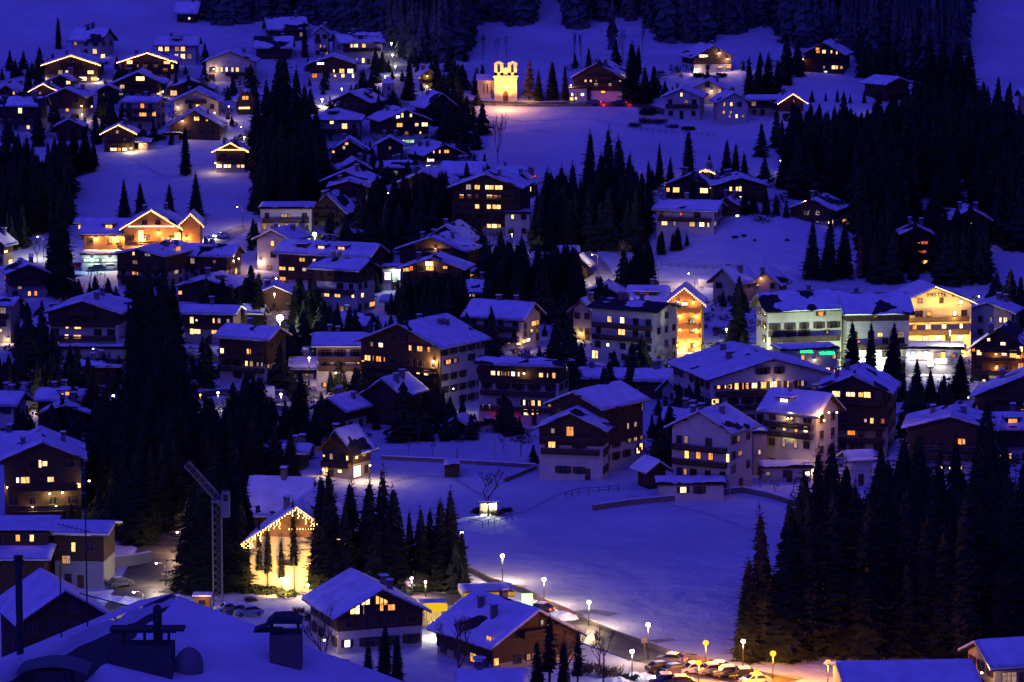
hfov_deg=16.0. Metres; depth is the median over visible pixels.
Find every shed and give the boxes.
[19,318,48,331]
[162,130,182,141]
[243,303,268,324]
[375,154,412,179]
[379,294,395,309]
[439,155,490,179]
[448,412,475,434]
[470,267,478,277]
[495,160,525,170]
[507,170,524,174]
[557,245,579,253]
[579,252,595,278]
[633,359,672,399]
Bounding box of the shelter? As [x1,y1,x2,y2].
[478,498,498,515]
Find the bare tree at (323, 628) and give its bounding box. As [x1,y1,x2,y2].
[301,605,336,652]
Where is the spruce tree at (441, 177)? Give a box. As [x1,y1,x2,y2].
[435,170,451,201]
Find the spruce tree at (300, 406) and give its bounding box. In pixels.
[289,367,315,432]
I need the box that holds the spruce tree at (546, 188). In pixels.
[530,166,552,228]
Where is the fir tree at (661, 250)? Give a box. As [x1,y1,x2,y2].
[656,231,667,254]
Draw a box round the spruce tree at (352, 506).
[341,476,361,561]
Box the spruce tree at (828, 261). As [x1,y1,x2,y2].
[818,213,840,281]
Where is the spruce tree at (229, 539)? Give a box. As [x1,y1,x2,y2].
[202,481,256,593]
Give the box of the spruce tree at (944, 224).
[931,207,951,246]
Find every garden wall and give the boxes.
[115,551,151,567]
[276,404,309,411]
[381,455,535,467]
[467,566,709,662]
[469,102,591,105]
[503,465,536,481]
[586,362,605,366]
[592,486,796,510]
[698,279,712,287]
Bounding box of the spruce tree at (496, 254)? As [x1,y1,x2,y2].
[482,241,504,279]
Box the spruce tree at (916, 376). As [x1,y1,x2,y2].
[907,356,924,395]
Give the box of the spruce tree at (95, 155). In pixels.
[90,141,101,164]
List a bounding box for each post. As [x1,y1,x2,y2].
[494,429,494,460]
[641,637,647,659]
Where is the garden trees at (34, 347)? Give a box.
[0,39,1023,596]
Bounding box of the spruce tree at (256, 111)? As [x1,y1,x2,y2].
[242,94,261,158]
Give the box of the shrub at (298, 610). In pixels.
[292,605,304,613]
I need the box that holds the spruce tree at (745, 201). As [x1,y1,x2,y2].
[740,188,751,214]
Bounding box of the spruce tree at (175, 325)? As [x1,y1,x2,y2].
[166,317,199,396]
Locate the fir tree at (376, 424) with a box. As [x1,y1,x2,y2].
[371,408,381,429]
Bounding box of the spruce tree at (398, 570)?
[374,482,421,594]
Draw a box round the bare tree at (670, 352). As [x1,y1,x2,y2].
[663,341,677,359]
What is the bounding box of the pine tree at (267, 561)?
[261,528,272,587]
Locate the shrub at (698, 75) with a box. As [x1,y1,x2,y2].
[692,73,704,76]
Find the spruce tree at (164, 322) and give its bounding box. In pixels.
[148,257,189,365]
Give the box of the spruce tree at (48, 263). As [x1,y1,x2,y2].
[43,213,55,294]
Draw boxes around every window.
[0,307,5,313]
[0,320,6,326]
[0,407,10,413]
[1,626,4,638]
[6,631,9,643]
[8,497,18,505]
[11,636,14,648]
[15,535,20,541]
[20,477,26,483]
[24,275,30,280]
[25,476,30,483]
[27,623,37,633]
[28,460,36,468]
[29,497,36,504]
[29,535,33,541]
[38,275,43,280]
[38,460,41,467]
[42,461,47,466]
[47,70,52,74]
[47,476,54,482]
[48,496,56,504]
[49,622,57,632]
[62,555,70,564]
[64,573,72,582]
[66,315,72,321]
[67,459,74,467]
[67,496,74,503]
[68,620,81,628]
[69,603,79,613]
[70,542,75,552]
[76,418,82,424]
[80,316,86,321]
[81,304,85,310]
[83,259,98,261]
[87,543,94,551]
[88,258,99,261]
[93,315,99,321]
[93,329,101,335]
[102,259,116,261]
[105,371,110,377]
[107,329,114,335]
[109,316,114,321]
[129,235,134,240]
[133,60,139,64]
[136,76,144,80]
[141,235,148,240]
[142,219,146,224]
[144,60,149,64]
[154,260,158,266]
[155,219,160,224]
[170,90,176,95]
[190,258,194,263]
[194,329,200,334]
[195,290,201,295]
[198,130,204,134]
[199,317,205,323]
[200,258,205,264]
[218,348,225,353]
[220,359,230,365]
[221,152,226,157]
[223,259,227,264]
[232,360,242,366]
[233,372,242,378]
[235,152,239,157]
[238,107,249,109]
[244,373,254,378]
[245,349,251,354]
[247,361,254,366]
[254,349,264,355]
[259,50,264,54]
[262,223,266,229]
[269,341,274,348]
[278,339,284,345]
[281,256,287,261]
[284,302,290,308]
[311,621,316,632]
[312,69,318,73]
[318,349,331,355]
[318,625,323,637]
[319,362,329,365]
[321,382,327,387]
[327,271,331,276]
[331,619,336,627]
[331,635,336,646]
[333,349,345,355]
[333,410,339,417]
[336,283,342,288]
[338,272,342,277]
[341,618,355,628]
[341,639,352,647]
[342,123,346,128]
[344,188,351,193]
[347,69,353,73]
[349,598,370,615]
[350,349,360,355]
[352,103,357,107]
[353,464,361,478]
[359,604,379,614]
[359,616,378,626]
[359,636,379,647]
[362,355,372,360]
[364,465,368,472]
[369,301,374,307]
[369,395,375,402]
[369,411,374,417]
[373,356,383,361]
[375,365,386,371]
[375,595,387,612]
[376,342,385,347]
[380,145,385,150]
[380,396,387,403]
[380,614,400,624]
[383,635,399,644]
[384,272,390,279]
[384,604,398,611]
[387,357,399,363]
[388,334,398,340]
[392,272,399,279]
[392,397,397,403]
[402,335,410,341]
[402,358,412,365]
[402,633,419,643]
[403,251,408,257]
[403,613,419,623]
[407,345,412,350]
[408,122,413,126]
[414,346,424,351]
[415,359,424,366]
[418,265,423,271]
[422,122,427,126]
[425,261,433,266]
[425,266,433,270]
[426,347,431,352]
[428,386,434,393]
[429,361,437,367]
[439,642,445,653]
[441,349,448,355]
[441,373,448,380]
[441,386,448,393]
[444,359,451,364]
[450,348,457,353]
[450,371,457,378]
[450,384,457,391]
[454,646,459,656]
[455,203,459,208]
[459,346,466,351]
[459,369,466,376]
[459,382,466,389]
[459,394,466,401]
[466,184,470,189]
[468,344,474,350]
[468,353,474,360]
[468,380,474,387]
[468,392,474,399]
[469,652,476,662]
[470,319,476,323]
[476,342,483,348]
[481,382,491,388]
[489,370,495,375]
[493,657,499,666]
[495,371,503,375]
[496,383,510,389]
[496,398,508,404]
[508,228,513,233]
[509,371,517,376]
[511,384,523,389]
[512,204,516,209]
[515,653,521,663]
[520,400,530,405]
[521,214,526,219]
[521,228,525,233]
[521,407,531,415]
[525,400,536,405]
[526,653,530,660]
[528,384,540,390]
[536,373,546,377]
[536,400,542,406]
[545,385,555,391]
[545,441,558,447]
[549,428,556,433]
[550,373,556,378]
[553,407,564,413]
[555,466,570,473]
[563,426,576,436]
[566,646,572,655]
[572,442,585,448]
[573,466,584,473]
[574,312,579,318]
[584,313,589,319]
[591,350,595,358]
[594,71,599,75]
[595,341,600,347]
[596,327,600,333]
[602,411,610,418]
[607,316,611,322]
[612,439,620,447]
[612,451,620,459]
[613,408,620,416]
[613,424,620,432]
[618,329,625,335]
[619,317,624,323]
[620,343,625,349]
[621,354,625,359]
[623,406,631,414]
[623,449,630,457]
[625,423,629,429]
[632,318,638,324]
[632,421,637,427]
[633,330,638,336]
[634,404,641,411]
[634,447,641,453]
[637,443,643,450]
[638,435,644,439]
[643,384,648,391]
[645,319,651,325]
[645,331,650,337]
[661,221,667,225]
[672,187,679,192]
[673,367,677,374]
[676,435,682,443]
[676,467,682,474]
[677,487,689,493]
[684,436,687,443]
[684,451,688,458]
[688,317,694,323]
[689,222,694,226]
[689,374,693,381]
[690,342,694,348]
[690,468,696,474]
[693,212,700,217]
[693,486,705,493]
[696,452,700,459]
[699,54,706,57]
[700,188,707,193]
[704,438,711,445]
[705,381,709,388]
[705,470,710,474]
[708,399,721,404]
[708,453,713,460]
[714,385,724,388]
[716,282,722,288]
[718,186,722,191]
[725,454,729,462]
[728,397,738,404]
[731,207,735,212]
[732,383,742,389]
[732,436,736,444]
[732,451,736,459]
[732,464,735,472]
[739,477,742,485]
[741,397,753,403]
[744,382,750,389]
[745,414,754,419]
[746,431,750,439]
[746,459,749,467]
[748,382,760,388]
[755,396,763,403]
[756,367,769,374]
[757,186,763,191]
[757,381,769,388]
[760,101,765,105]
[762,322,766,329]
[767,381,779,387]
[768,330,781,337]
[768,437,775,445]
[769,323,780,329]
[769,414,775,419]
[770,283,774,288]
[774,367,784,373]
[782,113,787,117]
[782,438,785,446]
[782,470,790,477]
[783,330,795,336]
[784,323,795,329]
[784,380,796,387]
[786,416,794,421]
[794,439,797,448]
[796,380,806,386]
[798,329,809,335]
[799,322,808,328]
[802,441,809,449]
[803,210,809,215]
[803,418,811,423]
[813,322,824,328]
[816,311,825,315]
[819,430,823,438]
[819,445,823,453]
[820,415,823,423]
[827,321,840,327]
[830,427,834,435]
[831,412,834,420]
[832,391,840,397]
[839,416,846,423]
[839,443,845,448]
[846,392,854,396]
[846,430,855,435]
[855,443,864,448]
[858,392,863,397]
[858,431,864,436]
[863,392,870,397]
[874,444,882,450]
[875,391,881,398]
[875,431,882,437]
[877,332,882,336]
[882,337,887,343]
[898,331,903,337]
[898,337,904,343]
[909,437,923,443]
[910,351,915,359]
[915,311,922,316]
[918,351,922,359]
[922,336,928,340]
[923,351,929,359]
[925,323,930,329]
[927,359,933,366]
[927,437,938,444]
[933,352,940,358]
[936,335,941,340]
[940,352,945,358]
[941,323,946,328]
[945,335,950,340]
[954,438,968,444]
[961,310,966,315]
[968,654,975,665]
[974,363,982,369]
[976,350,981,355]
[977,329,983,334]
[977,659,984,671]
[978,316,982,322]
[986,666,993,677]
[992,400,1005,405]
[1001,671,1016,681]
[1004,364,1012,370]
[1009,350,1016,357]
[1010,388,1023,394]
[1019,672,1023,681]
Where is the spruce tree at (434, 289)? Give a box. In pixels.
[415,267,452,313]
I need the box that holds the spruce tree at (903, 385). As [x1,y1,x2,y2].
[901,368,907,399]
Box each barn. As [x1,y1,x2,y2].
[80,349,123,384]
[252,33,295,58]
[262,11,308,40]
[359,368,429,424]
[397,165,459,192]
[410,88,458,114]
[630,454,673,488]
[721,189,750,215]
[860,74,912,101]
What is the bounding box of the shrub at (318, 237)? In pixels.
[311,233,323,239]
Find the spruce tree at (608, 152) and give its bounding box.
[601,124,614,188]
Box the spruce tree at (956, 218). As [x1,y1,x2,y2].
[948,203,965,237]
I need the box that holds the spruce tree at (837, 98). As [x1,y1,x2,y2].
[835,89,840,101]
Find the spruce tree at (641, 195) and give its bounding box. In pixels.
[638,185,651,230]
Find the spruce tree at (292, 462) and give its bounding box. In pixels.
[284,428,305,475]
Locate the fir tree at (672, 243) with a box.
[669,233,674,250]
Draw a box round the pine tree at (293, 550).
[287,497,300,590]
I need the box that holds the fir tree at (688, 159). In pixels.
[679,130,695,175]
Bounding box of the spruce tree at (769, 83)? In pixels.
[762,51,780,93]
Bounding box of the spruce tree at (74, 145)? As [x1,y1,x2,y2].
[68,123,86,174]
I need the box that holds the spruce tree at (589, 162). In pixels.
[577,128,596,196]
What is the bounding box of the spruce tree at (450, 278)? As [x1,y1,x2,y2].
[442,269,462,319]
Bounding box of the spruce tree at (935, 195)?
[918,171,947,228]
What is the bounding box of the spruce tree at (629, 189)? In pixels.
[618,175,646,233]
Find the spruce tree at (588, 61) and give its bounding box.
[585,48,591,67]
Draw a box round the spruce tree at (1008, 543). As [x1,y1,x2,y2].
[977,472,1023,636]
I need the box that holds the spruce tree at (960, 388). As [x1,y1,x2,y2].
[946,351,974,399]
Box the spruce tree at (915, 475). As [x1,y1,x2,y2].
[905,448,927,498]
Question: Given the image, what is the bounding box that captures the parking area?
[627,662,801,681]
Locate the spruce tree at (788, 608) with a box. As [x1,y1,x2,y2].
[758,490,826,664]
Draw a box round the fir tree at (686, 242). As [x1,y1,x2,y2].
[684,234,689,245]
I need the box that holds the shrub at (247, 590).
[237,585,255,594]
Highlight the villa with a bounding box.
[756,379,845,474]
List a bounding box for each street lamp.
[154,561,165,585]
[276,314,282,321]
[501,554,503,579]
[587,600,590,625]
[630,649,633,675]
[646,622,649,659]
[696,659,701,681]
[703,640,708,661]
[741,639,744,665]
[754,669,758,681]
[770,650,775,678]
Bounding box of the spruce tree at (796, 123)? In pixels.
[778,107,802,160]
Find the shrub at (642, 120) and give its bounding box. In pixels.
[638,116,653,123]
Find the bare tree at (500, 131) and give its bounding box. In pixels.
[490,112,509,164]
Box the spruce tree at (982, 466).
[961,438,998,502]
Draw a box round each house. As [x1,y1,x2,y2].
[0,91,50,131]
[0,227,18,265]
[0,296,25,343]
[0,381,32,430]
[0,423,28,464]
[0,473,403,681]
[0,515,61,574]
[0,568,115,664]
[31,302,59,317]
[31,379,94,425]
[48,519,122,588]
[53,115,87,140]
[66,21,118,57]
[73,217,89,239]
[111,239,193,289]
[120,91,168,130]
[152,32,202,64]
[170,86,225,116]
[179,296,245,344]
[185,235,246,279]
[212,317,291,384]
[246,465,316,527]
[251,222,311,271]
[258,201,315,233]
[261,277,293,310]
[273,234,389,283]
[282,433,315,468]
[288,349,316,378]
[301,568,431,653]
[307,250,380,312]
[308,385,373,430]
[311,22,332,58]
[311,101,365,140]
[311,324,369,390]
[314,423,378,479]
[327,133,369,171]
[329,28,385,64]
[334,153,372,171]
[340,304,379,332]
[414,64,434,88]
[453,656,527,681]
[466,272,484,300]
[532,405,615,480]
[543,380,650,472]
[567,292,593,340]
[574,359,630,386]
[651,192,727,237]
[655,376,672,405]
[660,82,707,119]
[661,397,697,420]
[664,402,759,494]
[691,75,730,103]
[707,262,757,304]
[709,86,750,123]
[753,266,792,296]
[788,190,849,227]
[824,659,981,681]
[836,449,877,485]
[895,216,934,270]
[919,205,953,221]
[958,636,1023,681]
[968,367,1023,411]
[971,292,1023,338]
[991,402,1023,462]
[1014,88,1023,115]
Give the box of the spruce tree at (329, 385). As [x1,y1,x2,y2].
[327,371,333,391]
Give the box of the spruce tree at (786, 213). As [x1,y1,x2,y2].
[781,198,789,216]
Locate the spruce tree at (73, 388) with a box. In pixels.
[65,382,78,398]
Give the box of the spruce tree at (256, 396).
[250,383,264,419]
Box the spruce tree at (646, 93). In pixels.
[636,67,656,103]
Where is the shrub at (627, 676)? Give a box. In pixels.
[617,672,639,680]
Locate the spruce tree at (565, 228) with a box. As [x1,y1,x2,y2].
[556,198,582,249]
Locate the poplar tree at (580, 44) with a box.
[578,32,581,68]
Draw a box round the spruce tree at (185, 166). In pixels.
[178,124,194,175]
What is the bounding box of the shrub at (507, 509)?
[502,507,513,512]
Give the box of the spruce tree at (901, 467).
[891,431,912,489]
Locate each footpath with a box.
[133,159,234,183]
[389,475,482,494]
[477,115,633,127]
[489,486,586,517]
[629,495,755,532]
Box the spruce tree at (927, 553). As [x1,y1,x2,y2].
[904,507,949,658]
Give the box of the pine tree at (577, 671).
[571,629,587,681]
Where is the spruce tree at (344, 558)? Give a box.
[322,497,360,579]
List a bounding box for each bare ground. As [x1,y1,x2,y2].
[575,609,617,615]
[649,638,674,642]
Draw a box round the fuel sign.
[521,592,532,605]
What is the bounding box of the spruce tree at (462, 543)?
[459,529,472,578]
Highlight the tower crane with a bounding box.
[184,461,229,605]
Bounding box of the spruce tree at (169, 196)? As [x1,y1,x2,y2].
[165,183,177,212]
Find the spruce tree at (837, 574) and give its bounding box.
[814,480,867,660]
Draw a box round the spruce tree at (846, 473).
[838,459,852,499]
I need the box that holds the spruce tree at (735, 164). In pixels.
[731,141,741,171]
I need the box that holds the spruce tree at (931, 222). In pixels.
[923,200,940,258]
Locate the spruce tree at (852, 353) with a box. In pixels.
[838,319,865,368]
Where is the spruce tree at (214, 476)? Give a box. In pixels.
[202,442,233,528]
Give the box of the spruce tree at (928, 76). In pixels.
[909,32,942,100]
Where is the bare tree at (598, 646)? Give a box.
[589,625,615,681]
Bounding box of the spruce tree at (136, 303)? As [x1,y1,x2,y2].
[121,268,146,371]
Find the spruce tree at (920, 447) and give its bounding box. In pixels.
[907,431,931,484]
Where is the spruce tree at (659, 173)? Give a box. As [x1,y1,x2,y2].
[653,141,665,186]
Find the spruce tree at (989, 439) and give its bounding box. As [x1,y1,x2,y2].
[974,409,999,488]
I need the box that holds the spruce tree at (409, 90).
[401,54,417,100]
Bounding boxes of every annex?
[503,209,530,237]
[568,85,587,101]
[655,475,726,500]
[751,425,768,475]
[758,460,813,482]
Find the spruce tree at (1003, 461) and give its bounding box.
[991,429,1017,498]
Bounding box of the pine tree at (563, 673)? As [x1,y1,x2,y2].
[556,639,570,681]
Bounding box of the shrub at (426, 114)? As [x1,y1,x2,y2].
[413,109,432,121]
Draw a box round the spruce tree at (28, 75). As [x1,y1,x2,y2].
[22,65,32,87]
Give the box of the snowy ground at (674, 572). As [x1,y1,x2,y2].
[0,0,1023,681]
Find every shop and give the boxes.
[381,263,402,289]
[902,340,964,373]
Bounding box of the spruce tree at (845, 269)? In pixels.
[834,219,856,278]
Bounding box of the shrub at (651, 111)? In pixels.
[638,107,658,115]
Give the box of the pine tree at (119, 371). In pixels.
[116,354,122,383]
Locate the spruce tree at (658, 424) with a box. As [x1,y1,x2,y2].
[647,411,671,448]
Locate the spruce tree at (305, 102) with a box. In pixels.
[300,78,310,120]
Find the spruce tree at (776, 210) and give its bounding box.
[772,193,781,214]
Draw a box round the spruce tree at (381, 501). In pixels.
[375,464,389,550]
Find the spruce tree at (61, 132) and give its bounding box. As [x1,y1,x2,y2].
[59,126,68,146]
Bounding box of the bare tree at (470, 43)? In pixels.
[467,31,473,58]
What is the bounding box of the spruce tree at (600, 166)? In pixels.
[590,152,610,192]
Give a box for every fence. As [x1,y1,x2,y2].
[469,513,511,527]
[565,485,618,497]
[634,127,714,136]
[661,262,724,268]
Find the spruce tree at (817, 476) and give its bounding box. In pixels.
[810,442,825,512]
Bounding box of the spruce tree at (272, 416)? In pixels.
[266,395,277,435]
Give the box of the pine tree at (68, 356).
[62,353,72,375]
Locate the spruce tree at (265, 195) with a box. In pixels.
[255,160,271,215]
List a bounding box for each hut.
[173,0,203,22]
[444,458,459,477]
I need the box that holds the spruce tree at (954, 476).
[944,433,964,497]
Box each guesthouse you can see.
[42,287,133,344]
[354,313,491,406]
[366,105,432,145]
[460,294,546,350]
[585,290,683,364]
[666,341,833,424]
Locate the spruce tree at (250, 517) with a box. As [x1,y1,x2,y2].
[241,470,257,547]
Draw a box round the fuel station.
[458,582,514,596]
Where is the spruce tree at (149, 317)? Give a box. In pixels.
[139,262,159,341]
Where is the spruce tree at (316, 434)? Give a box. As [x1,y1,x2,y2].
[309,406,323,447]
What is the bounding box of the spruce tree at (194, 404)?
[182,376,202,435]
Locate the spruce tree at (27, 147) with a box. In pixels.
[21,135,30,161]
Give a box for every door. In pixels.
[77,575,83,587]
[188,293,192,301]
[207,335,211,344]
[277,302,280,310]
[380,414,384,424]
[391,281,394,289]
[503,91,507,100]
[532,415,536,424]
[585,331,589,340]
[585,468,589,479]
[663,396,667,405]
[787,471,791,481]
[849,443,854,449]
[858,474,863,485]
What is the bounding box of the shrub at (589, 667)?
[571,660,600,675]
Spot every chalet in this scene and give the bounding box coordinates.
[0,80,23,95]
[0,254,50,297]
[0,426,89,519]
[28,77,60,97]
[37,391,91,432]
[41,49,106,82]
[45,83,97,120]
[50,67,83,87]
[93,79,122,101]
[99,118,140,151]
[111,67,169,98]
[117,48,182,80]
[166,76,217,97]
[166,105,227,139]
[175,267,250,301]
[202,47,259,81]
[212,136,250,172]
[232,86,258,114]
[241,485,360,595]
[306,52,359,81]
[313,189,355,227]
[319,164,380,196]
[326,172,371,204]
[328,88,386,115]
[373,130,406,159]
[394,229,481,272]
[403,139,465,165]
[426,218,483,243]
[426,587,587,667]
[518,165,542,197]
[568,58,627,100]
[586,276,626,298]
[626,278,708,352]
[661,167,713,199]
[678,41,735,73]
[699,160,717,177]
[706,169,771,202]
[769,88,807,120]
[802,39,853,73]
[811,359,902,455]
[901,403,1001,473]
[941,201,993,240]
[965,320,1023,380]
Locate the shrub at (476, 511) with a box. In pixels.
[470,507,485,513]
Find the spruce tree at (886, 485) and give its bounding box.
[875,451,896,530]
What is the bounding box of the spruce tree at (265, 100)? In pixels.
[250,75,269,154]
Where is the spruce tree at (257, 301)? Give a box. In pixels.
[248,271,269,324]
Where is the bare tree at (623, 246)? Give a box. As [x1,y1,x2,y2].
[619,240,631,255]
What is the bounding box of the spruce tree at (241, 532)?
[228,501,257,590]
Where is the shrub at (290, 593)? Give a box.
[276,589,300,597]
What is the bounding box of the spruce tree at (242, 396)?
[230,379,267,449]
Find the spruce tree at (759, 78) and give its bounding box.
[754,54,765,93]
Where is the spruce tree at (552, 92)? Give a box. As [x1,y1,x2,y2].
[543,60,560,100]
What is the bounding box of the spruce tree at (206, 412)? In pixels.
[192,393,214,447]
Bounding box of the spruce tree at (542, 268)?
[528,257,559,307]
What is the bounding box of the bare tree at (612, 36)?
[610,29,616,48]
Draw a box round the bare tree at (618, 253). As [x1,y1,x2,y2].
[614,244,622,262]
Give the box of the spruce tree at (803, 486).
[773,463,823,552]
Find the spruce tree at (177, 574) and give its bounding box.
[157,480,202,593]
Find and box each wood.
[0,128,81,250]
[81,333,270,524]
[198,0,977,78]
[244,104,333,200]
[360,167,451,228]
[388,235,590,319]
[526,165,656,251]
[752,26,1023,287]
[772,466,1023,659]
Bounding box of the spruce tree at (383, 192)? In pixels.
[378,180,388,205]
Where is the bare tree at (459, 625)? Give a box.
[434,615,471,667]
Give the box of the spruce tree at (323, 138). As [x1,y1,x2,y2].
[320,125,330,164]
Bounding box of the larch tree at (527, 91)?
[518,57,535,99]
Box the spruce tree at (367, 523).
[351,474,383,573]
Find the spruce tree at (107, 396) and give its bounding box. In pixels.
[88,383,115,444]
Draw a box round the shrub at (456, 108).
[455,103,463,112]
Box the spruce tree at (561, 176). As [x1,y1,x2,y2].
[550,163,569,186]
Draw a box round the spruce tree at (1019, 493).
[1008,453,1023,559]
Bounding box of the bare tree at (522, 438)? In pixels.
[515,433,524,455]
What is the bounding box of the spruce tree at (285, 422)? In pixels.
[277,396,299,438]
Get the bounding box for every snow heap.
[95,593,121,601]
[112,596,141,603]
[549,611,577,620]
[604,676,632,681]
[625,672,652,680]
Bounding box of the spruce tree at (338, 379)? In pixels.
[330,361,345,392]
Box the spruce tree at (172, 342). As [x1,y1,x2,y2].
[163,326,189,387]
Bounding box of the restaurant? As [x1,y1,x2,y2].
[397,251,475,290]
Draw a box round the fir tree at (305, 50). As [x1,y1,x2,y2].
[299,21,310,57]
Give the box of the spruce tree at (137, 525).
[114,444,163,547]
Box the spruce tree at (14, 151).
[10,135,19,166]
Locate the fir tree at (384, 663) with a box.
[373,622,392,675]
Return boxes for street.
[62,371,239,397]
[105,524,184,620]
[188,354,309,388]
[211,225,250,243]
[223,389,531,434]
[262,276,289,330]
[382,46,409,105]
[408,591,797,681]
[469,100,664,114]
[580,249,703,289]
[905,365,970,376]
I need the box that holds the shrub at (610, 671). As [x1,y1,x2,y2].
[592,663,623,677]
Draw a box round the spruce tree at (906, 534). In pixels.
[878,476,933,655]
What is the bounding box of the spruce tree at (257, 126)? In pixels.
[246,114,260,170]
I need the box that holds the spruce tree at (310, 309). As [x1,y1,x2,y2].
[304,288,317,330]
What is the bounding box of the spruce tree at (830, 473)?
[814,433,850,534]
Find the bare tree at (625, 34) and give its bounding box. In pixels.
[617,26,626,56]
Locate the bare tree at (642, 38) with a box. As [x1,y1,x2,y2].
[640,27,645,52]
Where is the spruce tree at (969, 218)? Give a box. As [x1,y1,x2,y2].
[957,200,975,234]
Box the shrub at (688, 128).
[681,126,694,129]
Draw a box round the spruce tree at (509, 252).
[504,236,514,281]
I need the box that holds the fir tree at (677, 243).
[672,227,683,250]
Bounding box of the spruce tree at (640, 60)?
[636,46,643,73]
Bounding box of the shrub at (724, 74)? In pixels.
[714,72,727,76]
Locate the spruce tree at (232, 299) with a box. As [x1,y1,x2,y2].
[228,285,235,304]
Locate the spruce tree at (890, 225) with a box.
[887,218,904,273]
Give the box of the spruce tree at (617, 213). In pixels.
[609,180,621,228]
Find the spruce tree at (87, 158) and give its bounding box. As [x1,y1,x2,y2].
[78,127,100,171]
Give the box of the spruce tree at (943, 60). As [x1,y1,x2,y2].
[936,36,950,99]
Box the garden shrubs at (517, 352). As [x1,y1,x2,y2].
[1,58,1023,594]
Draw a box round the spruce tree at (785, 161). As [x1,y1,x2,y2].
[771,123,803,187]
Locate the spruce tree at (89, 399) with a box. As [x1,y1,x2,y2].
[79,380,99,422]
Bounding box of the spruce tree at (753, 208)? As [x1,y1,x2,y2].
[749,193,758,212]
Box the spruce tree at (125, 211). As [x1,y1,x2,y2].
[114,178,134,217]
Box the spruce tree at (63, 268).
[43,188,83,298]
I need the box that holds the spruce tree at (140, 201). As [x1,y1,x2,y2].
[132,181,148,213]
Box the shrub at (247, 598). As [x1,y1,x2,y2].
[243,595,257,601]
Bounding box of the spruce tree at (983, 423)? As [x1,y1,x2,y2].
[965,393,1002,486]
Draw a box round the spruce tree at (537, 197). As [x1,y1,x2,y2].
[527,189,538,232]
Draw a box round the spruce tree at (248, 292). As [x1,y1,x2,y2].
[242,276,253,303]
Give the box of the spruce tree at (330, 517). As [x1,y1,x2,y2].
[308,462,356,585]
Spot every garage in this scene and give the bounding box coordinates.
[0,542,56,594]
[57,338,125,357]
[134,137,153,149]
[744,94,776,115]
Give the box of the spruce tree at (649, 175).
[645,160,653,188]
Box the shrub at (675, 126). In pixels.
[665,123,680,127]
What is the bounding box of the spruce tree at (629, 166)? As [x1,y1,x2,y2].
[624,152,635,191]
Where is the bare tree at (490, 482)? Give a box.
[477,466,511,515]
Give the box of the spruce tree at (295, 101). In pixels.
[281,64,303,140]
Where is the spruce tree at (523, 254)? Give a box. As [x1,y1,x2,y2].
[510,239,534,280]
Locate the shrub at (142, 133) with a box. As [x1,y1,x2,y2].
[137,128,146,136]
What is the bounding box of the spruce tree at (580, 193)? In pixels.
[577,177,584,214]
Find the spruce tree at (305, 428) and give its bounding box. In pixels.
[297,410,319,459]
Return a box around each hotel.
[79,202,206,270]
[447,165,534,235]
[472,347,574,424]
[749,284,915,371]
[890,279,977,355]
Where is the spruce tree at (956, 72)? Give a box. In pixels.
[940,38,970,98]
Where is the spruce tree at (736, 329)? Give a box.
[717,280,755,344]
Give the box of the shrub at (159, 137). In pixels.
[144,134,165,139]
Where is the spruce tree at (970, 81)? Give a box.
[958,40,980,103]
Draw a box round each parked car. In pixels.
[72,262,81,267]
[88,264,105,270]
[104,263,116,269]
[105,576,134,588]
[213,231,230,238]
[213,601,235,611]
[222,602,244,615]
[233,604,263,616]
[477,417,494,426]
[533,601,554,612]
[586,99,600,103]
[611,99,625,104]
[645,660,666,673]
[647,671,673,681]
[654,651,687,663]
[660,662,686,673]
[662,673,694,681]
[681,660,702,674]
[694,661,719,675]
[710,664,736,677]
[713,660,728,664]
[726,666,753,679]
[738,672,771,681]
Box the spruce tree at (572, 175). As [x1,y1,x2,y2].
[567,160,577,191]
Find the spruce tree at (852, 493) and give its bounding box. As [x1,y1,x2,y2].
[844,477,862,524]
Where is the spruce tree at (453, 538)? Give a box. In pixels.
[436,485,473,584]
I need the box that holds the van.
[264,386,274,397]
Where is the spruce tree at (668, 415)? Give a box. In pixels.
[664,402,676,424]
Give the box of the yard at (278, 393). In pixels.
[270,391,285,403]
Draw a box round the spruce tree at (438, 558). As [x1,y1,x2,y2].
[425,497,452,590]
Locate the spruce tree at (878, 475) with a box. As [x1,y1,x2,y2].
[861,439,884,498]
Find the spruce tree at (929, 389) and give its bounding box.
[921,370,936,401]
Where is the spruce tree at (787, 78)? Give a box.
[781,47,794,84]
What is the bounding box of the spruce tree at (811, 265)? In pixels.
[798,214,824,279]
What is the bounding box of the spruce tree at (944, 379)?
[938,374,947,392]
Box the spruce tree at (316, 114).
[311,106,324,133]
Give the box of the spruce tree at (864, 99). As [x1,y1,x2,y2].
[862,90,865,103]
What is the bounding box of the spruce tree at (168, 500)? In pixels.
[154,437,185,529]
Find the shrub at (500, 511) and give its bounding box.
[486,509,505,515]
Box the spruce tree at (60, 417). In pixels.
[57,396,66,429]
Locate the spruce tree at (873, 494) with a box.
[862,475,878,516]
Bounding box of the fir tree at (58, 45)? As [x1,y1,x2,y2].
[54,17,61,48]
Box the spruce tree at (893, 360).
[879,320,910,380]
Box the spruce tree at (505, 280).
[492,255,511,299]
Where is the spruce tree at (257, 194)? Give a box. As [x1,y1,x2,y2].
[249,168,260,214]
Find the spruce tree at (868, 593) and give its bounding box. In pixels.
[837,491,898,659]
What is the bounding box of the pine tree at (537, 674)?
[529,640,547,681]
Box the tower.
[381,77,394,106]
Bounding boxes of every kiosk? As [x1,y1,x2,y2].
[192,592,212,607]
[419,598,446,620]

